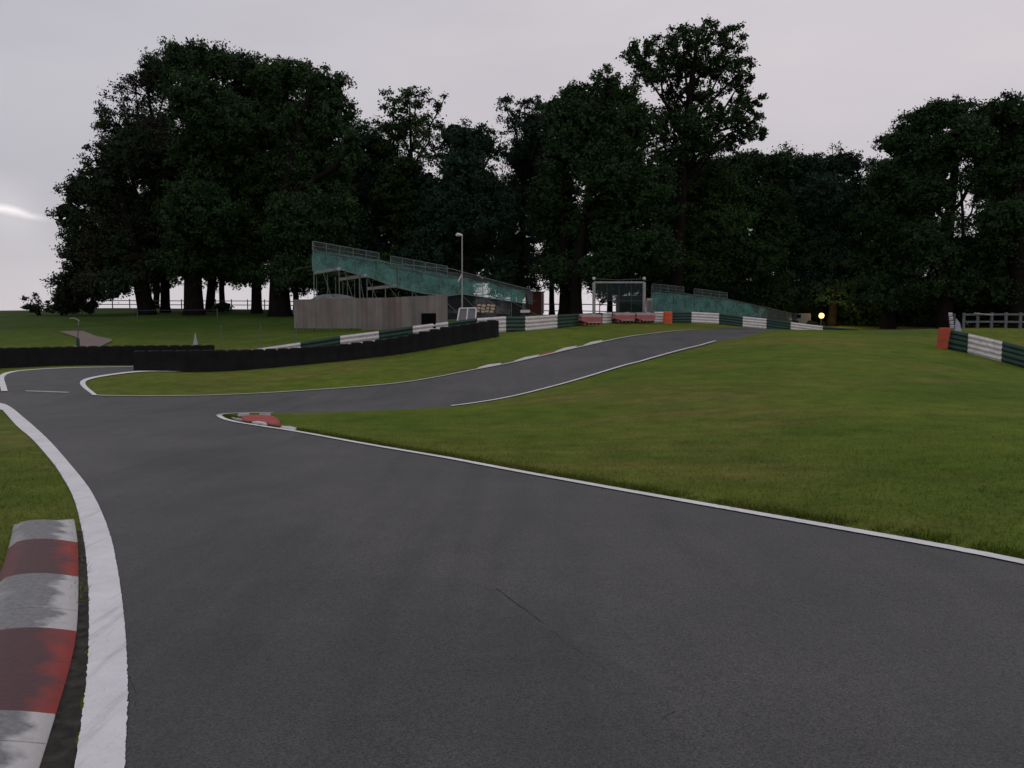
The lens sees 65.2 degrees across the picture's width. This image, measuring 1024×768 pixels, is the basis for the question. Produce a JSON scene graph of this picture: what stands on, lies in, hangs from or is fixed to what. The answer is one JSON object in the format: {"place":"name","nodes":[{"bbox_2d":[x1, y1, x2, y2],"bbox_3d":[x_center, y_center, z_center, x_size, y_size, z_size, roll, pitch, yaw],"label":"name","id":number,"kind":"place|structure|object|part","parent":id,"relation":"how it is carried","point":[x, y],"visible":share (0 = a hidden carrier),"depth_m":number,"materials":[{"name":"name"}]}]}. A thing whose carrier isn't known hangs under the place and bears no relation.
{"place":"outdoors","nodes":[
{"label":"outdoors","id":0,"kind":"place"},
{"bbox_2d":[39,530,88,767],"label":"verge dirt","id":1,"kind":"structure","parent":0,"point":[60,751],"depth_m":3.91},
{"bbox_2d":[4,367,147,394],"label":"side road","id":2,"kind":"structure","parent":0,"point":[63,380],"depth_m":36.60,"materials":[{"name":"grey asphalt"}]},
{"bbox_2d":[59,331,111,346],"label":"path","id":3,"kind":"structure","parent":0,"point":[86,339],"depth_m":54.45,"materials":[{"name":"grey concrete"}]},
{"bbox_2d":[0,328,1023,767],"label":"road","id":4,"kind":"structure","parent":0,"point":[744,640],"depth_m":6.50,"materials":[{"name":"grey asphalt"}]},
{"bbox_2d":[0,403,128,767],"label":"edge line","id":5,"kind":"object","parent":4,"relation":"on","point":[102,739],"visible":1,"depth_m":4.72,"materials":[{"name":"paint"}]},
{"bbox_2d":[0,366,132,390],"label":"edge line","id":6,"kind":"object","parent":4,"relation":"on","point":[3,386],"visible":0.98,"depth_m":37.61,"materials":[{"name":"paint"}]},
{"bbox_2d":[80,371,145,394],"bbox_3d":[-17.959,-0.185,36.526,3.067,0.449,9.752,0,5,0],"label":"edge line","id":7,"kind":"object","parent":4,"relation":"on","point":[83,384],"visible":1,"depth_m":36.26,"materials":[{"name":"paint"}]},
{"bbox_2d":[217,412,272,414],"bbox_3d":[-8.063,0.864,23.835,1.847,0.064,0.703,-4,6,-44],"label":"edge line","id":8,"kind":"object","parent":4,"relation":"on","point":[247,412],"visible":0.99,"depth_m":24.15,"materials":[{"name":"paint"}]},
{"bbox_2d":[96,329,693,395],"bbox_3d":[0.896,-1.587,42.747,40.920,2.256,7.391,-4,6,-43],"label":"edge line","id":9,"kind":"object","parent":4,"relation":"on","point":[389,383],"visible":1,"depth_m":33.52,"materials":[{"name":"paint"}]},
{"bbox_2d":[121,575,696,767],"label":"asphalt patch","id":10,"kind":"object","parent":4,"relation":"on","point":[379,671],"visible":1,"depth_m":4.07,"materials":[{"name":"grey asphalt"}]},
{"bbox_2d":[451,341,712,405],"bbox_3d":[5.377,-0.857,35.224,1.568,1.582,24.107,3,6,34],"label":"edge line","id":11,"kind":"object","parent":4,"relation":"on","point":[585,376],"visible":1,"depth_m":30.38,"materials":[{"name":"paint"}]},
{"bbox_2d":[216,415,1023,563],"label":"edge line","id":12,"kind":"object","parent":4,"relation":"on","point":[984,553],"visible":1,"depth_m":8.62,"materials":[{"name":"paint"}]},
{"bbox_2d":[0,308,1023,743],"bbox_3d":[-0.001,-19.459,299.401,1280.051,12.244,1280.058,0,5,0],"label":"ground","id":13,"kind":"structure","parent":0,"point":[806,372],"depth_m":21.64,"materials":[{"name":"green plant"}]},
{"bbox_2d":[20,292,55,314],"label":"shrub","id":14,"kind":"object","parent":13,"relation":"on","point":[34,308],"visible":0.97,"depth_m":87.56,"materials":[{"name":"green plant"}]},
{"bbox_2d":[0,519,77,767],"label":"kerb","id":15,"kind":"structure","parent":13,"relation":"on","point":[38,617],"depth_m":4.67,"materials":[{"name":"concrete"}]},
{"bbox_2d":[69,318,79,345],"bbox_3d":[-27.538,-3.105,50.413,0.620,2.131,0.234,0,5,0],"label":"marshal post","id":16,"kind":"object","parent":13,"relation":"on","point":[77,342],"visible":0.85,"depth_m":50.36,"materials":[{"name":"metal"}]},
{"bbox_2d":[50,298,100,315],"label":"shrub","id":17,"kind":"object","parent":13,"relation":"on","point":[88,308],"visible":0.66,"depth_m":84.26,"materials":[{"name":"green plant"}]},
{"bbox_2d":[65,166,140,307],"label":"tree","id":18,"kind":"object","parent":13,"relation":"on","point":[101,225],"visible":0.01,"depth_m":103.69,"materials":[{"name":"green plant"}]},
{"bbox_2d":[39,117,173,314],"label":"tree","id":19,"kind":"object","parent":13,"relation":"on","point":[106,260],"visible":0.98,"depth_m":80.52,"materials":[{"name":"green plant"}]},
{"bbox_2d":[0,345,214,367],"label":"tyre wall","id":20,"kind":"structure","parent":13,"relation":"on","point":[14,357],"depth_m":44.89,"materials":[{"name":"black rubber"}]},
{"bbox_2d":[90,47,188,312],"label":"tree","id":21,"kind":"object","parent":13,"relation":"on","point":[149,76],"visible":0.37,"depth_m":84.04,"materials":[{"name":"green plant"}]},
{"bbox_2d":[117,104,182,307],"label":"tree","id":22,"kind":"object","parent":13,"relation":"on","point":[156,297],"visible":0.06,"depth_m":106.53,"materials":[{"name":"green plant"}]},
{"bbox_2d":[136,309,217,319],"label":"rail fence","id":23,"kind":"object","parent":13,"relation":"on","point":[137,310],"visible":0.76,"depth_m":71.73,"materials":[{"name":"grey wood"}]},
{"bbox_2d":[95,299,293,309],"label":"rail fence","id":24,"kind":"object","parent":13,"relation":"on","point":[181,304],"visible":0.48,"depth_m":102.40,"materials":[{"name":"grey wood"}]},
{"bbox_2d":[193,333,197,344],"bbox_3d":[-19.961,-2.698,50.446,0.500,1.099,0.500,0,5,0],"label":"marker cone","id":25,"kind":"object","parent":13,"relation":"on","point":[195,342],"visible":0.41,"depth_m":50.36,"materials":[{"name":"grey paint"}]},
{"bbox_2d":[143,35,266,315],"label":"tree","id":26,"kind":"object","parent":13,"relation":"on","point":[214,130],"visible":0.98,"depth_m":76.84,"materials":[{"name":"green plant"}]},
{"bbox_2d":[210,302,234,311],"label":"shrub","id":27,"kind":"object","parent":13,"relation":"on","point":[223,307],"visible":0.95,"depth_m":87.57,"materials":[{"name":"green plant"}]},
{"bbox_2d":[216,142,247,302],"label":"tree","id":28,"kind":"object","parent":13,"relation":"on","point":[221,296],"depth_m":109.15,"materials":[{"name":"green plant"}]},
{"bbox_2d":[202,45,270,311],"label":"tree","id":29,"kind":"object","parent":13,"relation":"on","point":[247,62],"visible":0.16,"depth_m":85.09,"materials":[{"name":"green plant"}]},
{"bbox_2d":[231,415,295,430],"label":"kerb","id":30,"kind":"structure","parent":13,"relation":"on","point":[265,420],"depth_m":20.78,"materials":[{"name":"red concrete"}]},
{"bbox_2d":[238,413,249,415],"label":"marker block","id":31,"kind":"structure","parent":30,"relation":"on","point":[241,414],"depth_m":22.54,"materials":[{"name":"white concrete"}]},
{"bbox_2d":[215,53,321,313],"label":"tree","id":32,"kind":"object","parent":13,"relation":"on","point":[274,81],"visible":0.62,"depth_m":81.30,"materials":[{"name":"green plant"}]},
{"bbox_2d":[220,320,331,349],"bbox_3d":[-13.873,-2.542,47.139,6.430,2.458,0.259,0,5,-5],"label":"catch fence","id":33,"kind":"object","parent":13,"relation":"on","point":[280,332],"visible":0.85,"depth_m":47.00,"materials":[{"name":"metal"}]},
{"bbox_2d":[257,91,331,308],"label":"tree","id":34,"kind":"object","parent":13,"relation":"on","point":[296,292],"visible":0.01,"depth_m":106.77,"materials":[{"name":"green plant"}]},
{"bbox_2d":[246,62,374,316],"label":"tree","id":35,"kind":"object","parent":13,"relation":"on","point":[309,204],"visible":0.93,"depth_m":75.73,"materials":[{"name":"green plant"}]},
{"bbox_2d":[133,320,498,371],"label":"tyre wall","id":36,"kind":"structure","parent":13,"relation":"on","point":[199,360],"depth_m":41.75,"materials":[{"name":"black rubber"}]},
{"bbox_2d":[293,294,353,328],"bbox_3d":[-13.280,-5.516,60.610,6.353,2.622,2.797,0,5,0],"label":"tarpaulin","id":37,"kind":"object","parent":13,"relation":"on","point":[332,296],"visible":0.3,"depth_m":60.24,"materials":[{"name":"grey fabric"}]},
{"bbox_2d":[313,274,402,297],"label":"shrub","id":38,"kind":"object","parent":13,"relation":"on","point":[365,285],"visible":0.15,"depth_m":86.49,"materials":[{"name":"green plant"}]},
{"bbox_2d":[334,110,405,286],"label":"tree","id":39,"kind":"object","parent":13,"relation":"on","point":[367,237],"visible":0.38,"depth_m":88.15,"materials":[{"name":"green plant"}]},
{"bbox_2d":[294,294,447,331],"bbox_3d":[-10.059,-4.751,55.260,11.811,2.810,0.873,1,5,17],"label":"hoarding","id":40,"kind":"object","parent":13,"relation":"on","point":[379,313],"visible":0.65,"depth_m":54.73,"materials":[{"name":"grey wood"}]},
{"bbox_2d":[362,83,448,296],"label":"tree","id":41,"kind":"object","parent":13,"relation":"on","point":[397,189],"visible":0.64,"depth_m":83.79,"materials":[{"name":"green plant"}]},
{"bbox_2d":[384,157,445,285],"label":"tree","id":42,"kind":"object","parent":13,"relation":"on","point":[397,241],"visible":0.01,"depth_m":105.37,"materials":[{"name":"green plant"}]},
{"bbox_2d":[295,241,542,318],"bbox_3d":[-7.621,-7.774,67.036,19.672,6.886,6.828,-2,5,-27],"label":"grandstand","id":43,"kind":"object","parent":13,"relation":"on","point":[502,300],"visible":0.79,"depth_m":64.42,"materials":[{"name":"teal metal"}]},
{"bbox_2d":[421,313,435,328],"bbox_3d":[-4.773,-3.148,45.875,0.828,1.820,0.320,0,5,0],"label":"signal panel","id":44,"kind":"object","parent":13,"relation":"on","point":[428,318],"visible":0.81,"depth_m":45.69,"materials":[{"name":"black paint"}]},
{"bbox_2d":[403,284,472,295],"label":"shrub","id":45,"kind":"object","parent":13,"relation":"on","point":[434,292],"visible":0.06,"depth_m":86.17,"materials":[{"name":"green plant"}]},
{"bbox_2d":[392,118,520,294],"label":"tree","id":46,"kind":"object","parent":13,"relation":"on","point":[468,199],"visible":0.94,"depth_m":80.54,"materials":[{"name":"green plant"}]},
{"bbox_2d":[456,233,462,307],"bbox_3d":[-3.590,-7.035,54.612,0.456,6.508,0.338,-3,5,-31],"label":"light mast","id":47,"kind":"object","parent":13,"relation":"on","point":[461,235],"visible":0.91,"depth_m":54.51,"materials":[{"name":"grey metal"}]},
{"bbox_2d":[433,161,498,289],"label":"tree","id":48,"kind":"object","parent":13,"relation":"on","point":[437,177],"visible":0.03,"depth_m":104.50,"materials":[{"name":"green plant"}]},
{"bbox_2d":[457,307,476,320],"bbox_3d":[-2.729,-3.942,48.362,1.239,1.363,1.995,0,5,0],"label":"display board","id":49,"kind":"object","parent":13,"relation":"on","point":[467,313],"visible":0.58,"depth_m":47.90,"materials":[{"name":"white paint"}]},
{"bbox_2d":[476,304,495,317],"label":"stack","id":50,"kind":"object","parent":13,"relation":"on","point":[486,315],"visible":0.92,"depth_m":66.47,"materials":[{"name":"brown wood"}]},
{"bbox_2d":[410,340,601,380],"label":"kerb","id":51,"kind":"structure","parent":13,"relation":"on","point":[521,358],"depth_m":38.40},
{"bbox_2d":[487,154,549,301],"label":"tree","id":52,"kind":"object","parent":13,"relation":"on","point":[508,252],"visible":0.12,"depth_m":103.95,"materials":[{"name":"green plant"}]},
{"bbox_2d":[494,93,550,290],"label":"tree","id":53,"kind":"object","parent":13,"relation":"on","point":[525,152],"visible":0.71,"depth_m":88.11,"materials":[{"name":"green plant"}]},
{"bbox_2d":[520,310,529,316],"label":"crate","id":54,"kind":"object","parent":13,"relation":"on","point":[524,311],"visible":0.68,"depth_m":67.07,"materials":[{"name":"white paint"}]},
{"bbox_2d":[525,291,544,314],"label":"hut","id":55,"kind":"object","parent":13,"relation":"on","point":[537,307],"visible":0.79,"depth_m":87.58,"materials":[{"name":"red paint"}]},
{"bbox_2d":[525,136,574,314],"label":"tree","id":56,"kind":"object","parent":13,"relation":"on","point":[551,292],"visible":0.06,"depth_m":106.21,"materials":[{"name":"green plant"}]},
{"bbox_2d":[252,312,858,350],"bbox_3d":[6.526,-3.737,59.652,52.512,3.496,10.297,-3,6,-36],"label":"crash barrier","id":57,"kind":"object","parent":13,"relation":"on","point":[513,323],"visible":0.59,"depth_m":53.65,"materials":[{"name":"metal"}]},
{"bbox_2d":[521,72,600,314],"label":"tree","id":58,"kind":"object","parent":13,"relation":"on","point":[555,202],"visible":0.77,"depth_m":79.07,"materials":[{"name":"green plant"}]},
{"bbox_2d":[544,302,615,312],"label":"rail fence","id":59,"kind":"object","parent":13,"relation":"on","point":[599,304],"visible":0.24,"depth_m":90.49,"materials":[{"name":"grey wood"}]},
{"bbox_2d":[578,314,601,324],"bbox_3d":[5.801,-4.808,59.383,2.069,0.833,0.515,-3,6,-35],"label":"plastic barrier","id":60,"kind":"object","parent":13,"relation":"on","point":[590,319],"visible":1,"depth_m":59.21,"materials":[{"name":"red plastic"}]},
{"bbox_2d":[578,158,653,312],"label":"tree","id":61,"kind":"object","parent":13,"relation":"on","point":[625,274],"visible":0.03,"depth_m":103.52,"materials":[{"name":"green plant"}]},
{"bbox_2d":[592,277,645,312],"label":"billboard","id":62,"kind":"object","parent":13,"relation":"on","point":[634,293],"visible":0.87,"depth_m":74.54,"materials":[{"name":"grey paint"}]},
{"bbox_2d":[223,414,1023,558],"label":"edge grass","id":63,"kind":"structure","parent":13,"relation":"on","point":[981,546],"depth_m":9.51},
{"bbox_2d":[612,312,634,321],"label":"plastic barrier","id":64,"kind":"object","parent":13,"relation":"on","point":[624,317],"visible":1,"depth_m":66.47,"materials":[{"name":"red plastic"}]},
{"bbox_2d":[560,63,687,313],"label":"tree","id":65,"kind":"object","parent":13,"relation":"on","point":[620,179],"visible":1,"depth_m":75.47,"materials":[{"name":"green plant"}]},
{"bbox_2d":[616,302,642,311],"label":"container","id":66,"kind":"object","parent":13,"relation":"on","point":[623,307],"visible":0.29,"depth_m":83.43,"materials":[{"name":"black metal"}]},
{"bbox_2d":[635,312,655,321],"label":"plastic barrier","id":67,"kind":"object","parent":13,"relation":"on","point":[645,317],"visible":1,"depth_m":67.57,"materials":[{"name":"red plastic"}]},
{"bbox_2d":[646,298,651,311],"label":"cabinet","id":68,"kind":"object","parent":13,"relation":"on","point":[648,304],"visible":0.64,"depth_m":73.42,"materials":[{"name":"grey paint"}]},
{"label":"door","id":69,"kind":"part","parent":68,"relation":"part of","materials":[{"name":"grey metal"}]},
{"bbox_2d":[635,148,698,297],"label":"tree","id":70,"kind":"object","parent":13,"relation":"on","point":[652,278],"visible":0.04,"depth_m":104.58,"materials":[{"name":"green plant"}]},
{"bbox_2d":[663,312,671,323],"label":"foam pad","id":71,"kind":"object","parent":13,"relation":"on","point":[667,317],"visible":0.93,"depth_m":68.58,"materials":[{"name":"orange plastic"}]},
{"bbox_2d":[646,278,725,307],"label":"shrub","id":72,"kind":"object","parent":13,"relation":"on","point":[689,292],"visible":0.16,"depth_m":89.45,"materials":[{"name":"green plant"}]},
{"bbox_2d":[616,16,768,303],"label":"tree","id":73,"kind":"object","parent":13,"relation":"on","point":[687,124],"visible":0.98,"depth_m":79.47,"materials":[{"name":"green plant"}]},
{"bbox_2d":[647,151,763,303],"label":"tree","id":74,"kind":"object","parent":13,"relation":"on","point":[716,230],"visible":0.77,"depth_m":84.24,"materials":[{"name":"green plant"}]},
{"bbox_2d":[651,284,792,325],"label":"grandstand","id":75,"kind":"object","parent":13,"relation":"on","point":[750,310],"visible":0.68,"depth_m":80.76,"materials":[{"name":"teal fabric"}]},
{"bbox_2d":[707,153,759,293],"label":"tree","id":76,"kind":"object","parent":13,"relation":"on","point":[726,285],"visible":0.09,"depth_m":104.31,"materials":[{"name":"green plant"}]},
{"bbox_2d":[719,281,799,320],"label":"shrub","id":77,"kind":"object","parent":13,"relation":"on","point":[733,295],"visible":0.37,"depth_m":91.42,"materials":[{"name":"green plant"}]},
{"bbox_2d":[722,140,809,318],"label":"tree","id":78,"kind":"object","parent":13,"relation":"on","point":[773,229],"visible":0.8,"depth_m":86.83,"materials":[{"name":"green plant"}]},
{"bbox_2d":[743,177,806,297],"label":"tree","id":79,"kind":"object","parent":13,"relation":"on","point":[780,270],"visible":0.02,"depth_m":105.73,"materials":[{"name":"green plant"}]},
{"bbox_2d":[792,313,812,324],"bbox_3d":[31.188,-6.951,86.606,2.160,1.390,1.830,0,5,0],"label":"parked van","id":80,"kind":"object","parent":13,"relation":"on","point":[803,318],"visible":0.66,"depth_m":85.72,"materials":[{"name":"beige metal"}]},
{"bbox_2d":[783,286,855,323],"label":"shrub","id":81,"kind":"object","parent":13,"relation":"on","point":[814,311],"visible":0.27,"depth_m":92.37,"materials":[{"name":"green plant"}]},
{"bbox_2d":[819,313,823,325],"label":"lamp","id":82,"kind":"object","parent":13,"relation":"on","point":[821,315],"visible":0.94,"depth_m":83.42,"materials":[{"name":"metal"}]},
{"bbox_2d":[782,141,878,326],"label":"tree","id":83,"kind":"object","parent":13,"relation":"on","point":[827,190],"visible":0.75,"depth_m":86.36,"materials":[{"name":"green plant"}]},
{"bbox_2d":[834,106,938,328],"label":"tree","id":84,"kind":"object","parent":13,"relation":"on","point":[882,219],"visible":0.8,"depth_m":81.62,"materials":[{"name":"green plant"}]},
{"bbox_2d":[860,153,933,295],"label":"tree","id":85,"kind":"object","parent":13,"relation":"on","point":[902,196],"depth_m":102.57,"materials":[{"name":"green plant"}]},
{"bbox_2d":[936,328,950,348],"bbox_3d":[21.426,-2.273,39.745,0.599,1.053,0.408,0,5,0],"label":"foam pad","id":86,"kind":"object","parent":13,"relation":"on","point":[943,338],"visible":0.98,"depth_m":39.57,"materials":[{"name":"plastic"}]},
{"bbox_2d":[892,93,1000,328],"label":"tree","id":87,"kind":"object","parent":13,"relation":"on","point":[944,249],"visible":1,"depth_m":78.19,"materials":[{"name":"green plant"}]},
{"bbox_2d":[948,313,955,327],"bbox_3d":[34.014,-4.830,61.842,0.776,1.351,0.264,-2,5,-28],"label":"rail end","id":88,"kind":"object","parent":13,"relation":"on","point":[953,321],"visible":0.93,"depth_m":61.83,"materials":[{"name":"white paint"}]},
{"bbox_2d":[955,319,960,330],"bbox_3d":[30.631,-4.025,54.979,0.483,1.007,0.250,0,5,0],"label":"board","id":89,"kind":"object","parent":13,"relation":"on","point":[957,326],"visible":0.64,"depth_m":54.98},
{"bbox_2d":[910,141,1023,279],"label":"tree","id":90,"kind":"object","parent":13,"relation":"on","point":[974,200],"visible":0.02,"depth_m":106.86,"materials":[{"name":"green plant"}]},
{"bbox_2d":[955,295,1008,325],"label":"shrub","id":91,"kind":"object","parent":13,"relation":"on","point":[978,308],"visible":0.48,"depth_m":83.14,"materials":[{"name":"green plant"}]},
{"bbox_2d":[948,330,1023,367],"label":"crash barrier","id":92,"kind":"object","parent":13,"relation":"on","point":[983,346],"visible":0.98,"depth_m":38.54,"materials":[{"name":"metal"}]},
{"bbox_2d":[962,312,1023,328],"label":"rail fence","id":93,"kind":"object","parent":13,"relation":"on","point":[991,321],"visible":0.85,"depth_m":58.74,"materials":[{"name":"grey wood"}]},
{"bbox_2d":[963,88,1023,327],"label":"tree","id":94,"kind":"object","parent":13,"relation":"on","point":[998,223],"visible":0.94,"depth_m":76.55,"materials":[{"name":"green plant"}]},
{"bbox_2d":[0,0,1023,314],"label":"sky","id":95,"kind":"structure","parent":0,"point":[830,71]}
]}

